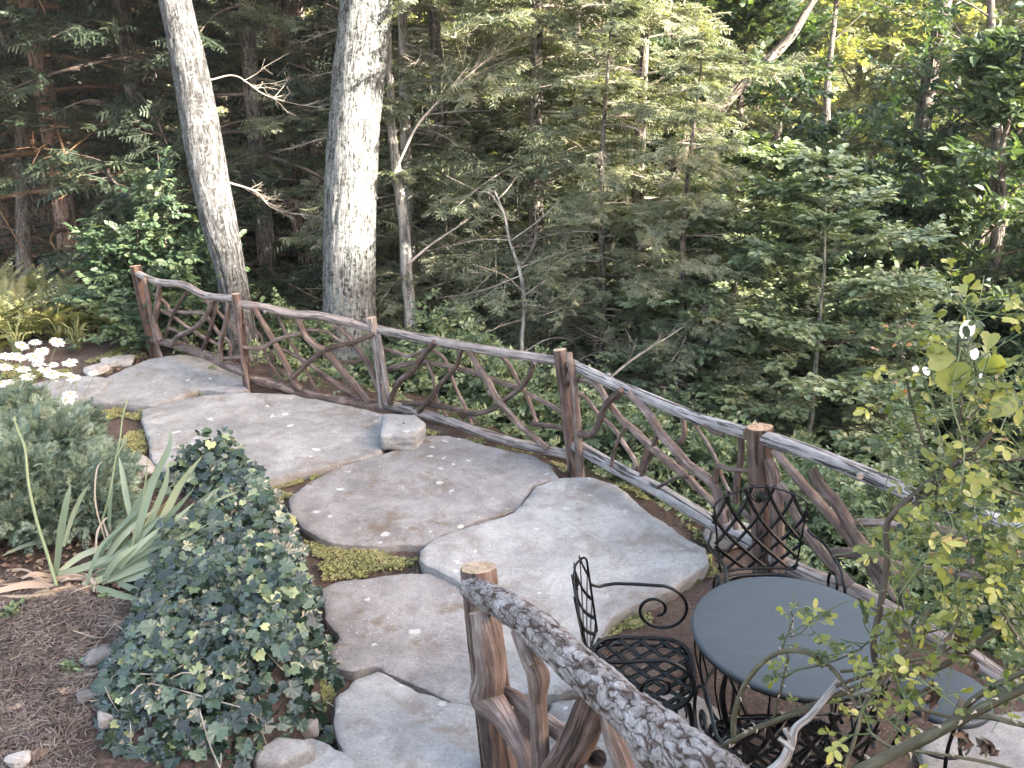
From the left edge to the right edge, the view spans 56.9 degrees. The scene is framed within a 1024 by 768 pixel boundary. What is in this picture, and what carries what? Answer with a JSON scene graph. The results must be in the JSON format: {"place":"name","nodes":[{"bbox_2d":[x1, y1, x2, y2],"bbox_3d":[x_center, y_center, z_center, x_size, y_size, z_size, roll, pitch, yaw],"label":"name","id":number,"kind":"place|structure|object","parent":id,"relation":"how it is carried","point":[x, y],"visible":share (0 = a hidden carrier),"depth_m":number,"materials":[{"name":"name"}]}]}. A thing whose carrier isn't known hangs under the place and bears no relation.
{"place":"outdoors","nodes":[
{"label":"outdoors","id":0,"kind":"place"},
{"bbox_2d":[0,8,1023,767],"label":"ground","id":1,"kind":"structure","parent":0,"point":[650,506],"depth_m":4.70,"materials":[{"name":"soil"}]},
{"bbox_2d":[0,0,32,275],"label":"pine tree","id":2,"kind":"object","parent":1,"relation":"on","point":[24,203],"visible":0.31,"depth_m":12.42,"materials":[{"name":"brown plant"}]},
{"bbox_2d":[0,300,50,352],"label":"fern","id":3,"kind":"object","parent":1,"relation":"on","point":[9,306],"visible":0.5,"depth_m":9.29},
{"bbox_2d":[0,275,59,329],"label":"fern","id":4,"kind":"object","parent":1,"relation":"on","point":[4,284],"visible":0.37,"depth_m":9.78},
{"bbox_2d":[0,280,63,323],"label":"fern","id":5,"kind":"object","parent":1,"relation":"on","point":[26,306],"visible":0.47,"depth_m":9.48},
{"bbox_2d":[0,284,95,338],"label":"fern","id":6,"kind":"object","parent":1,"relation":"on","point":[50,310],"visible":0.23,"depth_m":9.51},
{"bbox_2d":[12,296,107,335],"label":"fern","id":7,"kind":"object","parent":1,"relation":"on","point":[58,318],"visible":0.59,"depth_m":9.01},
{"bbox_2d":[0,17,121,259],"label":"dark hemlock","id":8,"kind":"object","parent":1,"relation":"on","point":[22,115],"visible":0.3,"depth_m":11.98,"materials":[{"name":"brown plant"}]},
{"bbox_2d":[0,568,127,767],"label":"pine needle mulch","id":9,"kind":"object","parent":1,"relation":"on","point":[88,672],"visible":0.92,"depth_m":4.03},
{"bbox_2d":[3,750,30,767],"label":"rock","id":10,"kind":"object","parent":9,"relation":"on","point":[21,759],"visible":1,"depth_m":3.50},
{"bbox_2d":[80,645,111,666],"bbox_3d":[-1.794,1.182,4.089,0.097,0.047,0.126,14,25,33],"label":"rock","id":11,"kind":"object","parent":9,"relation":"on","point":[93,657],"visible":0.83,"depth_m":4.07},
{"bbox_2d":[14,376,113,410],"bbox_3d":[-3.742,0.124,7.742,0.740,0.145,0.767,0,21,0],"label":"flagstone","id":12,"kind":"object","parent":1,"relation":"on","point":[97,385],"visible":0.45,"depth_m":7.85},
{"bbox_2d":[0,375,149,556],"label":"juniper","id":13,"kind":"object","parent":1,"relation":"on","point":[73,445],"visible":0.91,"depth_m":5.07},
{"bbox_2d":[0,0,154,272],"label":"dark hemlock","id":14,"kind":"object","parent":1,"relation":"on","point":[4,214],"visible":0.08,"depth_m":14.07,"materials":[{"name":"green plant"}]},
{"bbox_2d":[0,0,227,232],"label":"dark hemlock","id":15,"kind":"object","parent":1,"relation":"on","point":[47,211],"visible":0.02,"depth_m":17.14,"materials":[{"name":"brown plant"}]},
{"bbox_2d":[0,399,238,599],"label":"iris clump","id":16,"kind":"object","parent":1,"relation":"on","point":[123,559],"visible":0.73,"depth_m":4.67,"materials":[{"name":"green plant"}]},
{"bbox_2d":[0,0,242,327],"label":"dark hemlock","id":17,"kind":"object","parent":1,"relation":"on","point":[64,209],"visible":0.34,"depth_m":11.82,"materials":[{"name":"green plant"}]},
{"bbox_2d":[49,145,210,311],"bbox_3d":[-3.684,-1.300,9.587,1.590,2.131,1.734,10,23,25],"label":"maple bush","id":18,"kind":"object","parent":1,"relation":"on","point":[116,258],"visible":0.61,"depth_m":9.20,"materials":[{"name":"green plant"}]},
{"bbox_2d":[0,0,297,285],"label":"dark hemlock","id":19,"kind":"object","parent":1,"relation":"on","point":[82,53],"visible":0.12,"depth_m":13.11,"materials":[{"name":"green plant"}]},
{"bbox_2d":[84,305,218,357],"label":"fern","id":20,"kind":"object","parent":1,"relation":"on","point":[105,318],"visible":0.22,"depth_m":8.98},
{"bbox_2d":[0,0,323,343],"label":"dark hemlock","id":21,"kind":"object","parent":1,"relation":"on","point":[142,132],"visible":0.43,"depth_m":10.49,"materials":[{"name":"green plant"}]},
{"bbox_2d":[0,352,330,632],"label":"dry leaf litter","id":22,"kind":"object","parent":1,"relation":"on","point":[39,562],"visible":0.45,"depth_m":4.86,"materials":[{"name":"brown plant"}]},
{"bbox_2d":[82,355,252,411],"bbox_3d":[-2.840,0.000,8.084,1.356,0.150,1.234,0,21,0],"label":"flagstone","id":23,"kind":"object","parent":1,"relation":"on","point":[149,383],"visible":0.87,"depth_m":7.94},
{"bbox_2d":[80,260,277,354],"bbox_3d":[-3.206,-0.714,9.078,1.784,1.012,1.504,0,21,0],"label":"maple bush","id":24,"kind":"object","parent":1,"relation":"on","point":[196,303],"visible":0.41,"depth_m":8.77,"materials":[{"name":"green plant"}]},
{"bbox_2d":[0,0,387,345],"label":"dark hemlock","id":25,"kind":"object","parent":1,"relation":"on","point":[11,184],"visible":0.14,"depth_m":11.55,"materials":[{"name":"green plant"}]},
{"bbox_2d":[65,426,345,767],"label":"ivy","id":26,"kind":"object","parent":1,"relation":"on","point":[237,594],"visible":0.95,"depth_m":4.04,"materials":[{"name":"green plant"}]},
{"bbox_2d":[158,0,261,362],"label":"leaning tree","id":27,"kind":"object","parent":1,"relation":"on","point":[203,146],"visible":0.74,"depth_m":8.77,"materials":[{"name":"grey plant"}]},
{"bbox_2d":[211,52,328,113],"bbox_3d":[-2.294,-2.969,9.363,1.375,0.598,0.534,0,21,0],"label":"dead bough","id":28,"kind":"object","parent":27,"relation":"attached to","point":[276,98],"visible":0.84,"depth_m":9.41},
{"bbox_2d":[230,181,322,232],"bbox_3d":[-2.275,-1.781,9.568,1.121,0.580,0.472,-5,21,-12],"label":"dead bough","id":29,"kind":"object","parent":27,"relation":"attached to","point":[261,196],"visible":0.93,"depth_m":9.48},
{"bbox_2d":[152,220,267,354],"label":"maple bush","id":30,"kind":"object","parent":1,"relation":"on","point":[192,265],"visible":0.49,"depth_m":9.00,"materials":[{"name":"green plant"}]},
{"bbox_2d":[38,0,418,364],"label":"dark hemlock","id":31,"kind":"object","parent":1,"relation":"on","point":[262,223],"visible":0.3,"depth_m":10.66,"materials":[{"name":"green plant"}]},
{"bbox_2d":[66,0,451,311],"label":"dark hemlock","id":32,"kind":"object","parent":1,"relation":"on","point":[238,101],"visible":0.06,"depth_m":13.86,"materials":[{"name":"green plant"}]},
{"bbox_2d":[141,392,385,489],"bbox_3d":[-1.902,0.419,6.987,2.005,0.152,1.637,0,21,0],"label":"flagstone","id":33,"kind":"object","parent":1,"relation":"on","point":[284,438],"visible":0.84,"depth_m":7.04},
{"bbox_2d":[135,0,443,327],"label":"dark hemlock","id":34,"kind":"object","parent":1,"relation":"on","point":[224,82],"visible":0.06,"depth_m":12.66,"materials":[{"name":"green plant"}]},
{"bbox_2d":[265,0,322,321],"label":"pine tree","id":35,"kind":"object","parent":1,"relation":"on","point":[295,171],"visible":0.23,"depth_m":11.85,"materials":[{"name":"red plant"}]},
{"bbox_2d":[257,287,335,377],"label":"laurel shrub","id":36,"kind":"object","parent":1,"relation":"on","point":[303,346],"visible":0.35,"depth_m":9.04,"materials":[{"name":"green plant"}]},
{"bbox_2d":[299,738,361,767],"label":"flagstone","id":37,"kind":"object","parent":1,"relation":"on","point":[327,756],"visible":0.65,"depth_m":3.70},
{"bbox_2d":[253,737,314,767],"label":"rock","id":38,"kind":"object","parent":37,"relation":"on","point":[280,752],"visible":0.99,"depth_m":3.65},
{"bbox_2d":[321,0,392,382],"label":"oak tree","id":39,"kind":"object","parent":1,"relation":"on","point":[351,169],"visible":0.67,"depth_m":9.07,"materials":[{"name":"grey plant"}]},
{"bbox_2d":[0,351,719,711],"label":"sedum ground cover","id":40,"kind":"object","parent":1,"relation":"on","point":[338,565],"visible":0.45,"depth_m":5.46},
{"bbox_2d":[210,0,515,354],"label":"hemlock","id":41,"kind":"object","parent":1,"relation":"on","point":[262,124],"visible":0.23,"depth_m":11.19,"materials":[{"name":"green plant"}]},
{"bbox_2d":[334,319,449,396],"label":"laurel shrub","id":42,"kind":"object","parent":1,"relation":"on","point":[366,375],"visible":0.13,"depth_m":8.70,"materials":[{"name":"green plant"}]},
{"bbox_2d":[322,573,473,708],"bbox_3d":[-0.567,1.308,4.705,0.805,0.144,1.161,-3,21,-7],"label":"flagstone","id":43,"kind":"object","parent":1,"relation":"on","point":[408,630],"visible":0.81,"depth_m":4.71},
{"bbox_2d":[386,33,416,350],"bbox_3d":[-1.230,-2.935,9.896,0.184,6.712,2.425,-3,21,-9],"label":"sapling","id":44,"kind":"object","parent":1,"relation":"on","point":[408,294],"visible":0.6,"depth_m":9.76,"materials":[{"name":"grey plant"}]},
{"bbox_2d":[397,0,606,164],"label":"dead bough","id":45,"kind":"object","parent":44,"relation":"attached to","point":[494,55],"visible":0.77,"depth_m":9.23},
{"bbox_2d":[333,672,480,767],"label":"flagstone","id":46,"kind":"object","parent":1,"relation":"on","point":[381,720],"visible":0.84,"depth_m":3.95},
{"bbox_2d":[251,0,582,345],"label":"hemlock","id":47,"kind":"object","parent":1,"relation":"on","point":[403,106],"visible":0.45,"depth_m":10.16,"materials":[{"name":"green plant"}]},
{"bbox_2d":[288,436,558,552],"bbox_3d":[-0.579,0.732,6.208,1.739,0.154,1.304,-20,28,-41],"label":"flagstone","id":48,"kind":"object","parent":1,"relation":"on","point":[429,489],"visible":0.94,"depth_m":6.08,"materials":[{"name":"stone"}]},
{"bbox_2d":[380,414,425,449],"bbox_3d":[-0.803,0.348,6.897,0.357,0.147,0.461,0,21,0],"label":"stone block","id":49,"kind":"object","parent":48,"relation":"on","point":[402,432],"depth_m":6.75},
{"bbox_2d":[250,0,621,372],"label":"hemlock","id":50,"kind":"object","parent":1,"relation":"on","point":[434,24],"visible":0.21,"depth_m":10.72,"materials":[{"name":"green plant"}]},
{"bbox_2d":[355,288,520,416],"bbox_3d":[-0.647,-0.145,8.478,1.582,1.327,1.526,0,21,0],"label":"laurel shrub","id":51,"kind":"object","parent":1,"relation":"on","point":[421,374],"visible":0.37,"depth_m":8.33,"materials":[{"name":"green plant"}]},
{"bbox_2d":[322,0,570,347],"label":"broadleaf tree","id":52,"kind":"object","parent":1,"relation":"on","point":[413,16],"visible":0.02,"depth_m":20.00,"materials":[{"name":"green plant"}]},
{"bbox_2d":[324,0,648,345],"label":"hemlock","id":53,"kind":"object","parent":1,"relation":"on","point":[419,137],"visible":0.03,"depth_m":12.34,"materials":[{"name":"green plant"}]},
{"bbox_2d":[438,342,558,429],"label":"laurel shrub","id":54,"kind":"object","parent":1,"relation":"on","point":[500,367],"visible":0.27,"depth_m":7.99,"materials":[{"name":"green plant"}]},
{"bbox_2d":[440,172,613,364],"bbox_3d":[0.144,-0.864,8.969,1.680,2.144,1.010,0,21,0],"label":"dead sapling","id":55,"kind":"object","parent":1,"relation":"on","point":[523,316],"visible":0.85,"depth_m":8.89,"materials":[{"name":"wood"}]},
{"bbox_2d":[60,0,1013,255],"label":"distant wood","id":56,"kind":"object","parent":1,"relation":"on","point":[836,72],"depth_m":41.59,"materials":[{"name":"green plant"}]},
{"bbox_2d":[60,321,1023,685],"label":"undergrowth","id":57,"kind":"object","parent":1,"relation":"on","point":[804,553],"visible":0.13,"depth_m":7.19,"materials":[{"name":"green plant"}]},
{"bbox_2d":[475,342,615,448],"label":"laurel shrub","id":58,"kind":"object","parent":1,"relation":"on","point":[548,395],"visible":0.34,"depth_m":7.66,"materials":[{"name":"green plant"}]},
{"bbox_2d":[418,0,684,389],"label":"hemlock","id":59,"kind":"object","parent":1,"relation":"on","point":[549,103],"visible":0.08,"depth_m":11.03,"materials":[{"name":"green plant"}]},
{"bbox_2d":[376,0,736,413],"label":"hemlock","id":60,"kind":"object","parent":1,"relation":"on","point":[534,54],"visible":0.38,"depth_m":9.48,"materials":[{"name":"green plant"}]},
{"bbox_2d":[419,477,708,708],"bbox_3d":[0.280,1.057,5.267,1.474,0.158,2.002,18,27,39],"label":"flagstone","id":61,"kind":"object","parent":1,"relation":"on","point":[538,542],"visible":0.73,"depth_m":5.32,"materials":[{"name":"stone"}]},
{"bbox_2d":[130,265,1023,705],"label":"rustic fence","id":62,"kind":"object","parent":1,"relation":"on","point":[766,443],"visible":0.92,"depth_m":6.16,"materials":[{"name":"brown wood"}]},
{"bbox_2d":[459,561,748,767],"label":"stair railing","id":63,"kind":"object","parent":1,"relation":"on","point":[614,706],"visible":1,"depth_m":2.89,"materials":[{"name":"brown wood"}]},
{"bbox_2d":[506,0,703,416],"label":"hemlock","id":64,"kind":"object","parent":1,"relation":"on","point":[628,12],"visible":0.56,"depth_m":8.69,"materials":[{"name":"green plant"}]},
{"bbox_2d":[549,401,672,485],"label":"laurel shrub","id":65,"kind":"object","parent":1,"relation":"on","point":[599,441],"visible":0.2,"depth_m":7.18,"materials":[{"name":"green plant"}]},
{"bbox_2d":[313,545,933,767],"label":"soil crumbs","id":66,"kind":"object","parent":1,"relation":"on","point":[783,712],"visible":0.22,"depth_m":4.52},
{"bbox_2d":[571,555,695,726],"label":"patio chair","id":67,"kind":"object","parent":1,"relation":"on","point":[685,666],"visible":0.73,"depth_m":3.86,"materials":[{"name":"black paint"}]},
{"bbox_2d":[442,0,825,437],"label":"hemlock","id":68,"kind":"object","parent":1,"relation":"on","point":[685,17],"visible":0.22,"depth_m":9.28,"materials":[{"name":"green plant"}]},
{"bbox_2d":[548,691,741,767],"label":"flagstone","id":69,"kind":"object","parent":1,"relation":"on","point":[560,710],"visible":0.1,"depth_m":4.16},
{"bbox_2d":[486,75,834,375],"bbox_3d":[2.204,-1.312,14.841,6.117,7.805,5.611,13,25,30],"label":"broadleaf tree","id":70,"kind":"object","parent":1,"relation":"on","point":[746,179],"depth_m":13.47,"materials":[{"name":"green plant"}]},
{"bbox_2d":[596,389,747,511],"bbox_3d":[1.124,0.592,6.788,1.220,1.102,1.266,10,23,25],"label":"laurel shrub","id":71,"kind":"object","parent":1,"relation":"on","point":[692,447],"visible":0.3,"depth_m":6.70,"materials":[{"name":"green plant"}]},
{"bbox_2d":[586,25,783,484],"bbox_3d":[1.728,-0.777,8.737,2.226,4.756,2.412,2,21,5],"label":"hemlock","id":72,"kind":"object","parent":1,"relation":"on","point":[692,162],"visible":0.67,"depth_m":8.20,"materials":[{"name":"green plant"}]},
{"bbox_2d":[583,0,806,373],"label":"hemlock","id":73,"kind":"object","parent":1,"relation":"on","point":[759,125],"visible":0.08,"depth_m":11.39,"materials":[{"name":"green plant"}]},
{"bbox_2d":[618,384,784,485],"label":"laurel shrub","id":74,"kind":"object","parent":1,"relation":"on","point":[712,411],"visible":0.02,"depth_m":8.23,"materials":[{"name":"green plant"}]},
{"bbox_2d":[594,280,821,484],"bbox_3d":[1.690,0.349,8.813,1.809,2.592,1.982,-16,26,-36],"label":"understorey tree","id":75,"kind":"object","parent":1,"relation":"on","point":[716,301],"visible":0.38,"depth_m":8.45,"materials":[{"name":"green plant"}]},
{"bbox_2d":[601,276,759,386],"bbox_3d":[1.431,-0.505,8.402,1.559,0.920,0.494,-5,22,-12],"label":"dead bough","id":76,"kind":"object","parent":75,"relation":"attached to","point":[640,354],"visible":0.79,"depth_m":8.29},
{"bbox_2d":[634,0,816,408],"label":"broadleaf tree","id":77,"kind":"object","parent":1,"relation":"on","point":[774,53],"visible":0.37,"depth_m":10.34,"materials":[{"name":"grey plant"}]},
{"bbox_2d":[649,406,814,534],"bbox_3d":[1.683,0.735,7.039,1.414,1.229,1.424,12,24,28],"label":"laurel shrub","id":78,"kind":"object","parent":1,"relation":"on","point":[729,440],"visible":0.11,"depth_m":6.70,"materials":[{"name":"green plant"}]},
{"bbox_2d":[593,136,871,468],"bbox_3d":[2.398,-0.114,9.558,3.358,4.608,3.063,0,21,-1],"label":"understorey tree","id":79,"kind":"object","parent":1,"relation":"on","point":[764,161],"visible":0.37,"depth_m":8.85,"materials":[{"name":"green plant"}]},
{"bbox_2d":[543,0,941,457],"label":"broadleaf tree","id":80,"kind":"object","parent":1,"relation":"on","point":[770,17],"visible":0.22,"depth_m":10.89,"materials":[{"name":"green plant"}]},
{"bbox_2d":[707,483,846,714],"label":"patio chair","id":81,"kind":"object","parent":1,"relation":"on","point":[759,497],"visible":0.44,"depth_m":4.40,"materials":[{"name":"black paint"}]},
{"bbox_2d":[693,684,880,767],"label":"patio chair","id":82,"kind":"object","parent":1,"relation":"on","point":[811,728],"visible":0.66,"depth_m":3.15,"materials":[{"name":"black paint"}]},
{"bbox_2d":[699,430,890,579],"bbox_3d":[2.005,0.867,6.369,1.424,1.194,1.373,-19,28,-40],"label":"laurel shrub","id":83,"kind":"object","parent":1,"relation":"on","point":[841,487],"visible":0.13,"depth_m":6.11,"materials":[{"name":"green plant"}]},
{"bbox_2d":[691,576,899,767],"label":"patio table","id":84,"kind":"object","parent":1,"relation":"on","point":[739,627],"visible":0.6,"depth_m":3.59,"materials":[{"name":"metal"}]},
{"bbox_2d":[658,143,967,486],"bbox_3d":[2.551,0.050,8.733,2.917,4.418,3.198,9,23,22],"label":"understorey tree","id":85,"kind":"object","parent":1,"relation":"on","point":[891,287],"visible":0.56,"depth_m":8.14,"materials":[{"name":"green plant"}]},
{"bbox_2d":[752,0,893,206],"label":"broadleaf tree","id":86,"kind":"object","parent":1,"relation":"on","point":[826,109],"visible":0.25,"depth_m":16.96,"materials":[{"name":"grey plant"}]},
{"bbox_2d":[713,0,947,208],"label":"broadleaf tree","id":87,"kind":"object","parent":1,"relation":"on","point":[846,45],"visible":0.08,"depth_m":18.49,"materials":[{"name":"green plant"}]},
{"bbox_2d":[777,418,887,544],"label":"laurel shrub","id":88,"kind":"object","parent":1,"relation":"on","point":[806,435],"visible":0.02,"depth_m":8.01,"materials":[{"name":"green plant"}]},
{"bbox_2d":[739,151,950,464],"bbox_3d":[4.500,-0.067,13.526,4.661,6.451,4.275,-9,23,-23],"label":"broadleaf tree","id":89,"kind":"object","parent":1,"relation":"on","point":[866,160],"visible":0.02,"depth_m":12.52,"materials":[{"name":"green plant"}]},
{"bbox_2d":[786,462,927,600],"bbox_3d":[2.216,1.057,5.944,1.210,1.068,1.202,-16,26,-36],"label":"laurel shrub","id":90,"kind":"object","parent":1,"relation":"on","point":[873,512],"visible":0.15,"depth_m":5.87,"materials":[{"name":"green plant"}]},
{"bbox_2d":[727,0,990,196],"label":"broadleaf tree","id":91,"kind":"object","parent":1,"relation":"on","point":[856,88],"visible":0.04,"depth_m":21.20,"materials":[{"name":"green plant"}]},
{"bbox_2d":[720,258,1023,767],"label":"rose bush","id":92,"kind":"object","parent":1,"relation":"on","point":[926,492],"visible":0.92,"depth_m":1.98,"materials":[{"name":"green plant"}]},
{"bbox_2d":[912,273,1022,495],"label":"bindweed vine","id":93,"kind":"object","parent":92,"relation":"on","point":[940,364],"visible":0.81,"depth_m":1.94,"materials":[{"name":"green plant"}]},
{"bbox_2d":[740,272,1023,513],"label":"understorey tree","id":94,"kind":"object","parent":1,"relation":"on","point":[822,417],"visible":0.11,"depth_m":9.16,"materials":[{"name":"green plant"}]},
{"bbox_2d":[755,25,1023,507],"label":"broadleaf tree","id":95,"kind":"object","parent":1,"relation":"on","point":[992,52],"visible":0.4,"depth_m":10.15,"materials":[{"name":"green plant"}]},
{"bbox_2d":[777,192,1023,471],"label":"broadleaf tree","id":96,"kind":"object","parent":1,"relation":"on","point":[922,218],"visible":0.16,"depth_m":10.52,"materials":[{"name":"green plant"}]},
{"bbox_2d":[814,0,1023,229],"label":"broadleaf tree","id":97,"kind":"object","parent":1,"relation":"on","point":[963,20],"visible":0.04,"depth_m":19.98,"materials":[{"name":"green plant"}]},
{"bbox_2d":[837,440,1020,553],"bbox_3d":[3.163,1.249,7.285,1.830,1.638,1.899,6,22,16],"label":"laurel shrub","id":98,"kind":"object","parent":1,"relation":"on","point":[868,460],"visible":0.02,"depth_m":7.21,"materials":[{"name":"green plant"}]},
{"bbox_2d":[841,277,1023,513],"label":"broadleaf tree","id":99,"kind":"object","parent":1,"relation":"on","point":[989,322],"visible":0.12,"depth_m":9.94,"materials":[{"name":"green plant"}]},
{"bbox_2d":[841,164,1023,465],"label":"broadleaf tree","id":100,"kind":"object","parent":1,"relation":"on","point":[1010,186],"visible":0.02,"depth_m":13.59,"materials":[{"name":"green plant"}]},
{"bbox_2d":[853,0,1023,466],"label":"broadleaf tree","id":101,"kind":"object","parent":1,"relation":"on","point":[935,57],"visible":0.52,"depth_m":11.40,"materials":[{"name":"green plant"}]},
{"bbox_2d":[857,483,1023,654],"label":"laurel shrub","id":102,"kind":"object","parent":1,"relation":"on","point":[964,557],"visible":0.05,"depth_m":5.25,"materials":[{"name":"green plant"}]},
{"bbox_2d":[888,668,993,767],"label":"side table","id":103,"kind":"object","parent":1,"relation":"on","point":[959,681],"visible":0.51,"depth_m":3.74,"materials":[{"name":"metal"}]},
{"bbox_2d":[870,0,1023,400],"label":"broadleaf tree","id":104,"kind":"object","parent":1,"relation":"on","point":[998,233],"visible":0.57,"depth_m":10.57,"materials":[{"name":"green plant"}]},
{"bbox_2d":[875,239,1023,481],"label":"broadleaf tree","id":105,"kind":"object","parent":1,"relation":"on","point":[1013,247],"visible":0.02,"depth_m":10.97,"materials":[{"name":"green plant"}]},
{"bbox_2d":[908,538,1023,667],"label":"laurel shrub","id":106,"kind":"object","parent":1,"relation":"on","point":[987,617],"visible":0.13,"depth_m":5.02,"materials":[{"name":"green plant"}]},
{"bbox_2d":[918,711,1023,767],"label":"flagstone","id":107,"kind":"object","parent":1,"relation":"on","point":[1007,740],"visible":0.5,"depth_m":3.99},
{"bbox_2d":[931,339,1023,509],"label":"broadleaf tree","id":108,"kind":"object","parent":1,"relation":"on","point":[1016,477],"visible":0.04,"depth_m":9.38,"materials":[{"name":"green plant"}]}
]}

